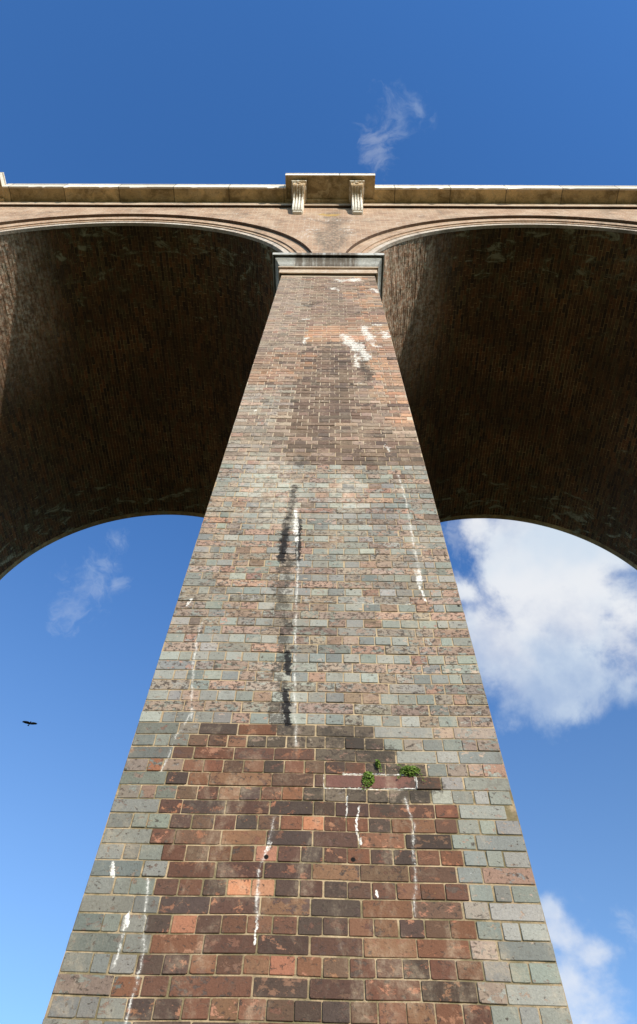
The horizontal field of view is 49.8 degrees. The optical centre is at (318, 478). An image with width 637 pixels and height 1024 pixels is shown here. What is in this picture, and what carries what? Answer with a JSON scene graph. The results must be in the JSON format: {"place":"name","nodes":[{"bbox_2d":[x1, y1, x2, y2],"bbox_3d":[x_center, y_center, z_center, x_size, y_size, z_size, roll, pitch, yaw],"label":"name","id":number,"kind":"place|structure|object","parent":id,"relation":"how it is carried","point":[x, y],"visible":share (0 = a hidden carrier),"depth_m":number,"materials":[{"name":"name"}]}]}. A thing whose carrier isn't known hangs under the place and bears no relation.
{"place":"outdoors","nodes":[
{"label":"outdoors","id":0,"kind":"place"},
{"bbox_2d":[22,721,36,725],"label":"crow","id":1,"kind":"object","parent":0,"point":[30,723],"visible":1,"depth_m":42.98,"materials":[{"name":"black"}]},
{"bbox_2d":[0,0,636,1023],"label":"sky","id":2,"kind":"structure","parent":0,"point":[402,92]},
{"bbox_3d":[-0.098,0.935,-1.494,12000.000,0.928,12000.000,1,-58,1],"label":"ground","id":3,"kind":"structure","parent":0,"visible":0},
{"bbox_2d":[0,172,636,1023],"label":"viaduct","id":4,"kind":"object","parent":3,"relation":"on","point":[322,404],"visible":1,"depth_m":6.33,"materials":[{"name":"brick"}]},
{"bbox_2d":[362,771,374,790],"bbox_3d":[0.254,1.546,3.511,0.063,0.119,0.042,-17,-60,12],"label":"plant","id":5,"kind":"object","parent":4,"relation":"attached to","point":[369,775],"depth_m":3.51,"materials":[{"name":"green plant"}]},
{"bbox_2d":[375,759,381,771],"bbox_3d":[0.312,1.498,3.585,0.032,0.078,0.036,37,-64,-20],"label":"plant","id":6,"kind":"object","parent":4,"relation":"attached to","point":[377,763],"depth_m":3.59,"materials":[{"name":"green plant"}]},
{"bbox_2d":[397,764,424,781],"bbox_3d":[0.477,1.519,3.547,0.143,0.100,0.047,1,-58,1],"label":"plant","id":7,"kind":"object","parent":4,"relation":"attached to","point":[407,771],"depth_m":3.55,"materials":[{"name":"green plant"}]}
]}

